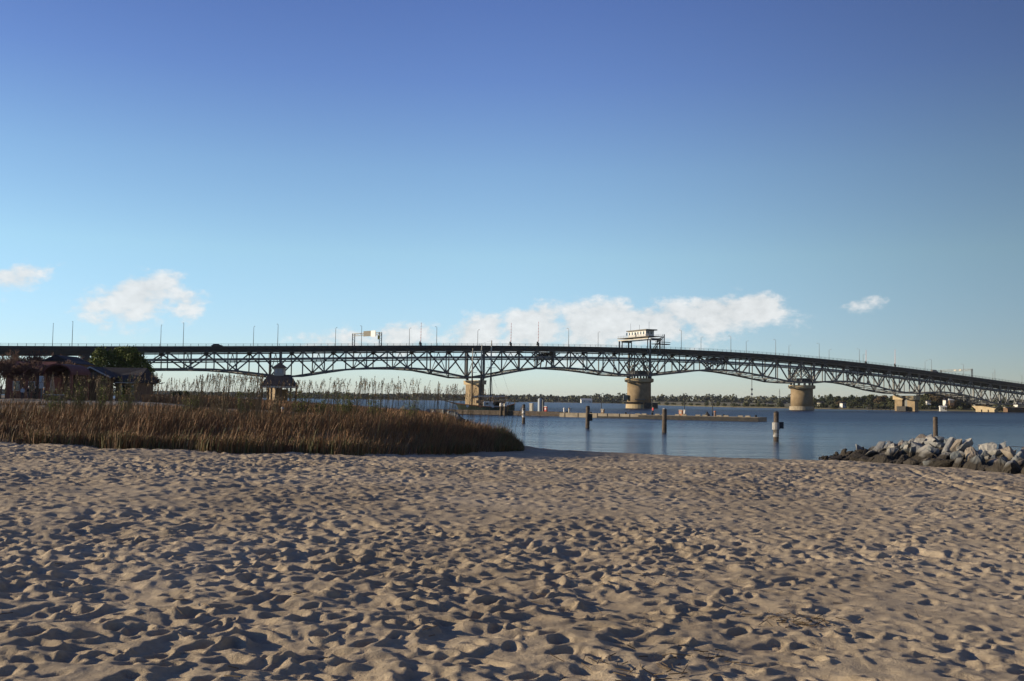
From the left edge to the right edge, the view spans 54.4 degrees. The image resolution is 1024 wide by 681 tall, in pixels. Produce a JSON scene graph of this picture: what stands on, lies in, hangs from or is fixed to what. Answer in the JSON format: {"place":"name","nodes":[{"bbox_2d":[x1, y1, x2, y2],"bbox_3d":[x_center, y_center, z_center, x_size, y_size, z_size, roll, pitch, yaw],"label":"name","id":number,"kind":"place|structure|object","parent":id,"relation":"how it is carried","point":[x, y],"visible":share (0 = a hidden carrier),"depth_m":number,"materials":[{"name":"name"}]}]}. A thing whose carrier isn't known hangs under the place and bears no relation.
{"place":"outdoors","nodes":[
{"label":"outdoors","id":0,"kind":"place"},
{"bbox_2d":[0,400,189,406],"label":"path","id":1,"kind":"structure","parent":0,"point":[108,402],"depth_m":103.47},
{"bbox_2d":[0,399,311,415],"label":"swale grass","id":2,"kind":"structure","parent":0,"point":[114,406],"depth_m":90.83,"materials":[{"name":"plant"}]},
{"bbox_2d":[0,395,313,415],"bbox_3d":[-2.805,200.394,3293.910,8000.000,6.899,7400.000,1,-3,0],"label":"ground","id":3,"kind":"structure","parent":0,"point":[2,397],"depth_m":127.84,"materials":[{"name":"soil"}]},
{"bbox_2d":[0,359,16,398],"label":"bare tree","id":4,"kind":"object","parent":3,"relation":"on","point":[5,368],"visible":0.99,"depth_m":137.70,"materials":[{"name":"brown plant"}]},
{"bbox_2d":[0,349,25,367],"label":"bare tree","id":5,"kind":"object","parent":3,"relation":"on","point":[16,356],"visible":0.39,"depth_m":204.62,"materials":[{"name":"brown plant"}]},
{"bbox_2d":[8,361,48,389],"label":"bare tree","id":6,"kind":"object","parent":3,"relation":"on","point":[20,368],"visible":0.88,"depth_m":140.02,"materials":[{"name":"brown plant"}]},
{"bbox_2d":[13,350,48,362],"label":"bare tree","id":7,"kind":"object","parent":3,"relation":"on","point":[38,356],"visible":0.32,"depth_m":197.31,"materials":[{"name":"brown plant"}]},
{"bbox_2d":[5,361,60,398],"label":"brick house","id":8,"kind":"structure","parent":3,"relation":"on","point":[10,383],"depth_m":160.79,"materials":[{"name":"red"}]},
{"bbox_2d":[12,381,19,390],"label":"window","id":9,"kind":"structure","parent":8,"relation":"in","point":[17,388],"depth_m":160.70,"materials":[{"name":"grey"}]},
{"bbox_2d":[13,356,58,398],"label":"bare tree","id":10,"kind":"object","parent":3,"relation":"on","point":[33,361],"visible":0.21,"depth_m":145.85,"materials":[{"name":"brown plant"}]},
{"bbox_2d":[39,376,43,399],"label":"feather sign","id":11,"kind":"object","parent":3,"relation":"on","point":[41,386],"visible":0.81,"depth_m":135.71,"materials":[{"name":"fabric"}]},
{"bbox_2d":[49,377,54,393],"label":"closed parasol","id":12,"kind":"object","parent":3,"relation":"on","point":[53,387],"visible":0.42,"depth_m":133.63,"materials":[{"name":"beige fabric"}]},
{"bbox_2d":[46,394,63,400],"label":"wall","id":13,"kind":"structure","parent":3,"relation":"on","point":[55,396],"depth_m":129.74,"materials":[{"name":"brown"}]},
{"bbox_2d":[44,385,69,417],"bbox_3d":[-27.428,3.885,59.975,1.482,2.419,1.129,1,-3,0],"label":"dune shrub","id":14,"kind":"object","parent":3,"relation":"on","point":[48,405],"visible":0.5,"depth_m":59.89,"materials":[{"name":"green plant"}]},
{"bbox_2d":[42,355,88,362],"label":"house","id":15,"kind":"structure","parent":3,"relation":"on","point":[56,358],"depth_m":174.02,"materials":[{"name":"grey"}]},
{"bbox_2d":[42,363,90,399],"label":"arched shelter","id":16,"kind":"object","parent":3,"relation":"on","point":[69,370],"visible":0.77,"depth_m":146.11,"materials":[{"name":"brick"}]},
{"bbox_2d":[58,360,74,378],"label":"bare tree","id":17,"kind":"object","parent":3,"relation":"on","point":[66,362],"visible":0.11,"depth_m":155.10,"materials":[{"name":"brown plant"}]},
{"bbox_2d":[58,360,94,367],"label":"house","id":18,"kind":"structure","parent":3,"relation":"on","point":[86,364],"depth_m":171.32,"materials":[{"name":"brown"}]},
{"bbox_2d":[68,380,91,409],"bbox_3d":[-25.988,3.695,59.886,1.394,2.810,1.152,3,-4,-34],"label":"dune shrub","id":19,"kind":"object","parent":3,"relation":"on","point":[79,399],"visible":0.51,"depth_m":59.81,"materials":[{"name":"green plant"}]},
{"bbox_2d":[87,366,120,400],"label":"gabled hall","id":20,"kind":"structure","parent":3,"relation":"on","point":[96,371],"depth_m":149.87,"materials":[{"name":"brown"}]},
{"bbox_2d":[87,345,157,386],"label":"live oak","id":21,"kind":"object","parent":3,"relation":"on","point":[125,357],"visible":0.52,"depth_m":189.08,"materials":[{"name":"green plant"}]},
{"bbox_2d":[114,376,138,411],"bbox_3d":[-24.740,3.795,64.033,1.507,3.167,1.203,2,-4,-13],"label":"dune shrub","id":22,"kind":"object","parent":3,"relation":"on","point":[120,401],"visible":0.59,"depth_m":63.89,"materials":[{"name":"green plant"}]},
{"bbox_2d":[104,367,156,400],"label":"slate hall","id":23,"kind":"structure","parent":3,"relation":"on","point":[123,373],"depth_m":154.54,"materials":[{"name":"grey"}]},
{"bbox_2d":[260,362,296,401],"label":"pavilion","id":24,"kind":"structure","parent":3,"relation":"on","point":[279,375],"depth_m":166.91,"materials":[{"name":"wood"}]},
{"bbox_2d":[0,343,1023,411],"bbox_3d":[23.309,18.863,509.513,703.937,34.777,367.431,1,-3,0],"label":"truss bridge","id":25,"kind":"structure","parent":3,"relation":"on","point":[638,395],"depth_m":519.35,"materials":[{"name":"grey metal"}]},
{"bbox_2d":[352,331,381,345],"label":"sign gantry","id":26,"kind":"object","parent":25,"relation":"on","point":[369,333],"visible":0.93,"depth_m":461.69,"materials":[{"name":"metal"}]},
{"bbox_2d":[617,325,669,355],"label":"control house","id":27,"kind":"structure","parent":25,"relation":"on","point":[639,334],"depth_m":525.16,"materials":[{"name":"paint"}]},
{"bbox_2d":[940,369,972,376],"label":"sign gantry","id":28,"kind":"object","parent":25,"relation":"on","point":[971,370],"visible":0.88,"depth_m":639.00,"materials":[{"name":"metal"}]},
{"bbox_2d":[829,455,842,459],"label":"boulder","id":29,"kind":"object","parent":3,"relation":"on","point":[837,457],"visible":0.41,"depth_m":63.76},
{"bbox_2d":[849,452,864,460],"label":"boulder","id":30,"kind":"object","parent":3,"relation":"on","point":[855,456],"visible":0.49,"depth_m":60.76,"materials":[{"name":"stone"}]},
{"bbox_2d":[859,456,869,461],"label":"boulder","id":31,"kind":"object","parent":3,"relation":"on","point":[864,458],"visible":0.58,"depth_m":60.21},
{"bbox_2d":[876,454,892,462],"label":"boulder","id":32,"kind":"object","parent":3,"relation":"on","point":[883,458],"visible":0.6,"depth_m":58.55,"materials":[{"name":"stone"}]},
{"bbox_2d":[895,455,908,463],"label":"boulder","id":33,"kind":"object","parent":3,"relation":"on","point":[901,459],"visible":0.75,"depth_m":57.27,"materials":[{"name":"stone"}]},
{"bbox_2d":[903,458,918,464],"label":"boulder","id":34,"kind":"object","parent":3,"relation":"on","point":[910,461],"visible":0.66,"depth_m":56.04,"materials":[{"name":"stone"}]},
{"bbox_2d":[923,456,960,466],"bbox_3d":[23.543,6.651,54.212,2.130,0.735,0.896,-19,2,24],"label":"boulder","id":35,"kind":"object","parent":3,"relation":"on","point":[939,463],"visible":0.65,"depth_m":54.01,"materials":[{"name":"stone"}]},
{"bbox_2d":[952,457,963,467],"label":"boulder","id":36,"kind":"object","parent":3,"relation":"on","point":[958,462],"visible":0.67,"depth_m":52.84,"materials":[{"name":"stone"}]},
{"bbox_2d":[962,455,985,469],"bbox_3d":[24.028,6.617,51.977,1.694,0.587,0.921,-41,0,7],"label":"boulder","id":37,"kind":"object","parent":3,"relation":"on","point":[976,462],"visible":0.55,"depth_m":51.87,"materials":[{"name":"stone"}]},
{"bbox_2d":[985,459,997,465],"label":"boulder","id":38,"kind":"object","parent":3,"relation":"on","point":[990,462],"visible":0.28,"depth_m":51.98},
{"bbox_2d":[990,457,1007,471],"bbox_3d":[24.387,6.428,49.741,0.489,1.414,0.854,41,-12,-10],"label":"boulder","id":39,"kind":"object","parent":3,"relation":"on","point":[999,464],"visible":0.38,"depth_m":49.77,"materials":[{"name":"stone"}]},
{"bbox_2d":[1002,460,1021,473],"bbox_3d":[24.765,6.377,49.173,1.824,0.940,0.676,3,-4,-37],"label":"boulder","id":40,"kind":"object","parent":3,"relation":"on","point":[1012,467],"visible":0.55,"depth_m":48.68,"materials":[{"name":"stone"}]},
{"bbox_2d":[140,394,456,420],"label":"back grass","id":41,"kind":"structure","parent":0,"point":[363,409],"depth_m":115.53,"materials":[{"name":"plant"}]},
{"bbox_2d":[113,395,736,403],"bbox_3d":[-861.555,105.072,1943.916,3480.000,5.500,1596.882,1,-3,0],"label":"bank","id":42,"kind":"structure","parent":0,"point":[454,400],"depth_m":1985.36,"materials":[{"name":"plant"}]},
{"bbox_2d":[0,388,1023,406],"bbox_3d":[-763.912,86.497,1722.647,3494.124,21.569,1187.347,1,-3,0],"label":"wood","id":43,"kind":"object","parent":42,"relation":"on","point":[610,398],"visible":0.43,"depth_m":1750.07,"materials":[{"name":"green plant"}]},
{"bbox_2d":[580,398,591,402],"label":"shore house","id":44,"kind":"structure","parent":42,"relation":"on","point":[585,400],"depth_m":1553.24,"materials":[{"name":"white paint"}]},
{"bbox_2d":[0,410,1023,680],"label":"beach sand","id":45,"kind":"structure","parent":0,"point":[368,550],"depth_m":10.91,"materials":[{"name":"sand"}]},
{"bbox_2d":[96,378,113,409],"bbox_3d":[-25.310,3.747,61.834,1.038,3.026,1.360,3,-4,-35],"label":"dune shrub","id":46,"kind":"object","parent":45,"relation":"on","point":[101,397],"visible":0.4,"depth_m":61.74,"materials":[{"name":"green plant"}]},
{"bbox_2d":[182,391,203,411],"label":"dune shrub","id":47,"kind":"object","parent":45,"relation":"on","point":[197,407],"visible":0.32,"depth_m":59.59,"materials":[{"name":"green plant"}]},
{"bbox_2d":[208,389,230,414],"bbox_3d":[-18.097,3.904,61.870,1.079,2.720,1.525,-2,-5,43],"label":"dune shrub","id":48,"kind":"object","parent":45,"relation":"on","point":[222,397],"visible":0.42,"depth_m":61.82,"materials":[{"name":"plant"}]},
{"bbox_2d":[235,385,254,414],"bbox_3d":[-17.198,4.151,63.923,1.525,2.581,1.179,-1,-4,29],"label":"dune shrub","id":49,"kind":"object","parent":45,"relation":"on","point":[243,402],"visible":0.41,"depth_m":63.89,"materials":[{"name":"green plant"}]},
{"bbox_2d":[0,399,524,455],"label":"dune grass","id":50,"kind":"structure","parent":45,"relation":"on","point":[139,430],"depth_m":50.38,"materials":[{"name":"plant"}]},
{"bbox_2d":[3,371,521,432],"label":"sea oats","id":51,"kind":"object","parent":45,"relation":"on","point":[244,405],"visible":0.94,"depth_m":55.83,"materials":[{"name":"plant"}]},
{"bbox_2d":[267,394,282,411],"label":"dune shrub","id":52,"kind":"object","parent":45,"relation":"on","point":[275,407],"visible":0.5,"depth_m":61.69,"materials":[{"name":"plant"}]},
{"bbox_2d":[288,388,312,417],"bbox_3d":[-12.635,3.992,59.805,1.433,2.506,1.546,-2,-4,36],"label":"dune shrub","id":53,"kind":"object","parent":45,"relation":"on","point":[299,404],"visible":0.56,"depth_m":59.77,"materials":[{"name":"green plant"}]},
{"bbox_2d":[311,390,330,416],"bbox_3d":[-11.899,4.279,61.767,1.431,2.368,1.335,-2,-4,38],"label":"dune shrub","id":54,"kind":"object","parent":45,"relation":"on","point":[321,406],"visible":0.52,"depth_m":61.64,"materials":[{"name":"green plant"}]},
{"bbox_2d":[330,390,348,414],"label":"dune shrub","id":55,"kind":"object","parent":45,"relation":"on","point":[338,403],"visible":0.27,"depth_m":63.77,"materials":[{"name":"green plant"}]},
{"bbox_2d":[340,393,360,415],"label":"dune shrub","id":56,"kind":"object","parent":45,"relation":"on","point":[352,406],"visible":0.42,"depth_m":59.81,"materials":[{"name":"green plant"}]},
{"bbox_2d":[365,394,385,414],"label":"dune shrub","id":57,"kind":"object","parent":45,"relation":"on","point":[374,405],"visible":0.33,"depth_m":62.65,"materials":[{"name":"green plant"}]},
{"bbox_2d":[402,397,419,417],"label":"dune shrub","id":58,"kind":"object","parent":45,"relation":"on","point":[411,411],"visible":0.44,"depth_m":68.28,"materials":[{"name":"green plant"}]},
{"bbox_2d":[820,446,1010,462],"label":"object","id":59,"kind":"object","parent":45,"relation":"on","point":[900,452],"visible":0.14,"depth_m":59.24,"materials":[{"name":"stone"}]},
{"bbox_2d":[865,450,877,456],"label":"boulder","id":60,"kind":"object","parent":59,"relation":"on","point":[871,453],"visible":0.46,"depth_m":61.28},
{"bbox_2d":[873,441,886,449],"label":"boulder","id":61,"kind":"object","parent":59,"relation":"on","point":[880,444],"visible":0.55,"depth_m":62.48,"materials":[{"name":"stone"}]},
{"bbox_2d":[887,448,898,459],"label":"boulder","id":62,"kind":"object","parent":59,"relation":"on","point":[893,453],"visible":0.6,"depth_m":58.97,"materials":[{"name":"stone"}]},
{"bbox_2d":[908,442,915,457],"bbox_3d":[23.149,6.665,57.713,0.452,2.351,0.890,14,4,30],"label":"boulder","id":63,"kind":"object","parent":59,"relation":"on","point":[912,452],"visible":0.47,"depth_m":57.42,"materials":[{"name":"stone"}]},
{"bbox_2d":[911,441,922,449],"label":"boulder","id":64,"kind":"object","parent":59,"relation":"on","point":[917,445],"visible":0.45,"depth_m":58.84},
{"bbox_2d":[914,438,924,443],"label":"boulder","id":65,"kind":"object","parent":59,"relation":"on","point":[919,440],"visible":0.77,"depth_m":59.37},
{"bbox_2d":[911,448,936,462],"bbox_3d":[23.621,6.779,56.926,1.944,0.559,1.369,-36,27,-10],"label":"boulder","id":66,"kind":"object","parent":59,"relation":"on","point":[923,454],"visible":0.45,"depth_m":57.00,"materials":[{"name":"stone"}]},
{"bbox_2d":[916,442,935,453],"bbox_3d":[24.228,6.544,58.260,1.751,0.723,1.008,-34,20,0],"label":"boulder","id":67,"kind":"object","parent":59,"relation":"on","point":[922,448],"visible":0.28,"depth_m":58.37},
{"bbox_2d":[922,436,935,445],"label":"boulder","id":68,"kind":"object","parent":59,"relation":"on","point":[931,439],"visible":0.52,"depth_m":59.15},
{"bbox_2d":[935,436,943,442],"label":"boulder","id":69,"kind":"object","parent":68,"relation":"on","point":[940,439],"visible":0.88,"depth_m":58.92,"materials":[{"name":"stone"}]},
{"bbox_2d":[927,446,939,455],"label":"boulder","id":70,"kind":"object","parent":59,"relation":"on","point":[932,449],"visible":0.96,"depth_m":57.34,"materials":[{"name":"stone"}]},
{"bbox_2d":[923,441,945,447],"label":"boulder","id":71,"kind":"object","parent":59,"relation":"on","point":[939,445],"visible":0.69,"depth_m":58.06,"materials":[{"name":"stone"}]},
{"bbox_2d":[936,452,950,459],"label":"boulder","id":72,"kind":"object","parent":59,"relation":"on","point":[945,455],"visible":0.3,"depth_m":55.87,"materials":[{"name":"stone"}]},
{"bbox_2d":[941,437,954,453],"bbox_3d":[25.063,6.152,57.253,0.475,1.361,0.557,42,-22,-9],"label":"boulder","id":73,"kind":"object","parent":59,"relation":"on","point":[949,443],"visible":0.66,"depth_m":57.11,"materials":[{"name":"stone"}]},
{"bbox_2d":[949,439,961,451],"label":"boulder","id":74,"kind":"object","parent":59,"relation":"on","point":[956,443],"visible":0.63,"depth_m":56.77,"materials":[{"name":"stone"}]},
{"bbox_2d":[950,451,963,461],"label":"boulder","id":75,"kind":"object","parent":59,"relation":"on","point":[955,454],"visible":0.38,"depth_m":54.55,"materials":[{"name":"stone"}]},
{"bbox_2d":[956,442,968,450],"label":"boulder","id":76,"kind":"object","parent":59,"relation":"on","point":[962,447],"visible":0.88,"depth_m":56.18,"materials":[{"name":"stone"}]},
{"bbox_2d":[962,438,972,450],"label":"boulder","id":77,"kind":"object","parent":59,"relation":"on","point":[969,441],"visible":0.43,"depth_m":57.06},
{"bbox_2d":[964,448,978,461],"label":"boulder","id":78,"kind":"object","parent":59,"relation":"on","point":[970,453],"visible":0.59,"depth_m":54.58,"materials":[{"name":"stone"}]},
{"bbox_2d":[981,450,991,457],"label":"boulder","id":79,"kind":"object","parent":59,"relation":"on","point":[984,453],"visible":0.2,"depth_m":54.09,"materials":[{"name":"stone"}]},
{"bbox_2d":[977,442,996,454],"bbox_3d":[26.091,6.169,54.757,1.545,0.652,1.045,-32,27,-25],"label":"boulder","id":80,"kind":"object","parent":59,"relation":"on","point":[987,446],"visible":0.58,"depth_m":54.75,"materials":[{"name":"stone"}]},
{"bbox_2d":[987,449,1002,455],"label":"boulder","id":81,"kind":"object","parent":59,"relation":"on","point":[996,452],"visible":0.73,"depth_m":53.90,"materials":[{"name":"stone"}]},
{"bbox_2d":[999,440,1006,448],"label":"boulder","id":82,"kind":"object","parent":59,"relation":"on","point":[1002,445],"visible":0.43,"depth_m":54.57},
{"bbox_2d":[1000,446,1015,459],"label":"boulder","id":83,"kind":"object","parent":59,"relation":"on","point":[1009,452],"visible":0.64,"depth_m":52.97,"materials":[{"name":"stone"}]},
{"bbox_2d":[1011,451,1023,459],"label":"boulder","id":84,"kind":"object","parent":59,"relation":"on","point":[1020,454],"visible":0.3,"depth_m":51.52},
{"bbox_2d":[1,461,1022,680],"bbox_3d":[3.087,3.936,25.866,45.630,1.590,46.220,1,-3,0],"label":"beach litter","id":85,"kind":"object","parent":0,"point":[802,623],"visible":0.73,"depth_m":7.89,"materials":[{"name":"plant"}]},
{"bbox_2d":[0,0,1023,400],"label":"sky","id":86,"kind":"structure","parent":0,"point":[811,177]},
{"bbox_2d":[1,394,1023,459],"bbox_3d":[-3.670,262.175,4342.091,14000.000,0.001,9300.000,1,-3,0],"label":"water","id":87,"kind":"structure","parent":0,"point":[815,434],"depth_m":136.41,"materials":[{"name":"blue liquid"}]},
{"bbox_2d":[443,340,516,412],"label":"schooner","id":88,"kind":"object","parent":87,"relation":"on","point":[488,405],"visible":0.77,"depth_m":244.77,"materials":[{"name":"brown"}]},
{"bbox_2d":[522,404,524,422],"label":"channel piling","id":89,"kind":"object","parent":87,"relation":"in","point":[523,413],"visible":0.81,"depth_m":153.23,"materials":[{"name":"white wood"}]},
{"bbox_2d":[585,406,591,427],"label":"channel piling","id":90,"kind":"object","parent":87,"relation":"in","point":[588,417],"visible":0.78,"depth_m":133.75,"materials":[{"name":"brown wood"}]},
{"bbox_2d":[429,409,766,421],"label":"floating dock","id":91,"kind":"object","parent":87,"relation":"on","point":[724,417],"visible":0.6,"depth_m":210.82,"materials":[{"name":"brown wood"}]},
{"bbox_2d":[538,398,543,410],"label":"storage tank","id":92,"kind":"object","parent":91,"relation":"on","point":[540,404],"visible":0.9,"depth_m":223.66,"materials":[{"name":"metal"}]},
{"bbox_2d":[662,408,666,431],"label":"channel piling","id":93,"kind":"object","parent":87,"relation":"in","point":[664,419],"visible":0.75,"depth_m":117.80,"materials":[{"name":"brown wood"}]},
{"bbox_2d":[772,411,783,440],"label":"channel piling","id":94,"kind":"object","parent":87,"relation":"in","point":[777,425],"visible":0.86,"depth_m":96.78,"materials":[{"name":"brown wood"}]},
{"bbox_2d":[933,417,937,436],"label":"channel piling","id":95,"kind":"object","parent":87,"relation":"in","point":[935,426],"visible":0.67,"depth_m":81.61,"materials":[{"name":"brown wood"}]},
{"bbox_2d":[939,406,946,410],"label":"boat shed","id":96,"kind":"object","parent":87,"relation":"in","point":[942,408],"visible":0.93,"depth_m":664.73,"materials":[{"name":"white paint"}]},
{"bbox_2d":[622,401,1002,411],"bbox_3d":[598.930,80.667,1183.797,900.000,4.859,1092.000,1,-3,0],"label":"bank","id":97,"kind":"structure","parent":0,"point":[787,405],"depth_m":809.02,"materials":[{"name":"green plant"}]},
{"bbox_2d":[651,401,1014,410],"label":"shore thicket","id":98,"kind":"object","parent":97,"relation":"on","point":[824,405],"visible":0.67,"depth_m":730.93,"materials":[{"name":"green plant"}]},
{"bbox_2d":[832,396,840,404],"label":"broadleaf tree","id":99,"kind":"object","parent":97,"relation":"on","point":[836,399],"visible":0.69,"depth_m":847.34,"materials":[{"name":"green plant"}]},
{"bbox_2d":[852,396,863,405],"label":"broadleaf tree","id":100,"kind":"object","parent":97,"relation":"on","point":[859,400],"visible":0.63,"depth_m":797.10,"materials":[{"name":"green plant"}]},
{"bbox_2d":[863,402,873,406],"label":"broadleaf tree","id":101,"kind":"object","parent":97,"relation":"on","point":[865,404],"visible":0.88,"depth_m":752.25,"materials":[{"name":"green plant"}]},
{"bbox_2d":[865,394,876,403],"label":"broadleaf tree","id":102,"kind":"object","parent":97,"relation":"on","point":[870,397],"visible":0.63,"depth_m":787.46,"materials":[{"name":"green plant"}]},
{"bbox_2d":[873,396,883,405],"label":"broadleaf tree","id":103,"kind":"object","parent":97,"relation":"on","point":[879,399],"visible":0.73,"depth_m":766.94,"materials":[{"name":"green plant"}]},
{"bbox_2d":[885,396,893,404],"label":"broadleaf tree","id":104,"kind":"object","parent":97,"relation":"on","point":[889,400],"visible":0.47,"depth_m":757.86,"materials":[{"name":"green plant"}]},
{"bbox_2d":[922,394,930,407],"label":"broadleaf tree","id":105,"kind":"object","parent":97,"relation":"on","point":[926,396],"visible":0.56,"depth_m":727.16,"materials":[{"name":"green plant"}]},
{"bbox_2d":[929,393,942,404],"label":"broadleaf tree","id":106,"kind":"object","parent":97,"relation":"on","point":[938,399],"visible":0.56,"depth_m":722.30,"materials":[{"name":"green plant"}]},
{"bbox_2d":[946,402,958,408],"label":"broadleaf tree","id":107,"kind":"object","parent":97,"relation":"on","point":[954,405],"visible":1,"depth_m":699.84,"materials":[{"name":"green plant"}]},
{"bbox_2d":[957,403,969,408],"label":"broadleaf tree","id":108,"kind":"object","parent":97,"relation":"on","point":[965,405],"visible":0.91,"depth_m":697.20,"materials":[{"name":"green plant"}]},
{"bbox_2d":[1003,407,1023,411],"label":"shore house","id":109,"kind":"structure","parent":97,"relation":"on","point":[1013,409],"depth_m":668.37,"materials":[{"name":"brown"}]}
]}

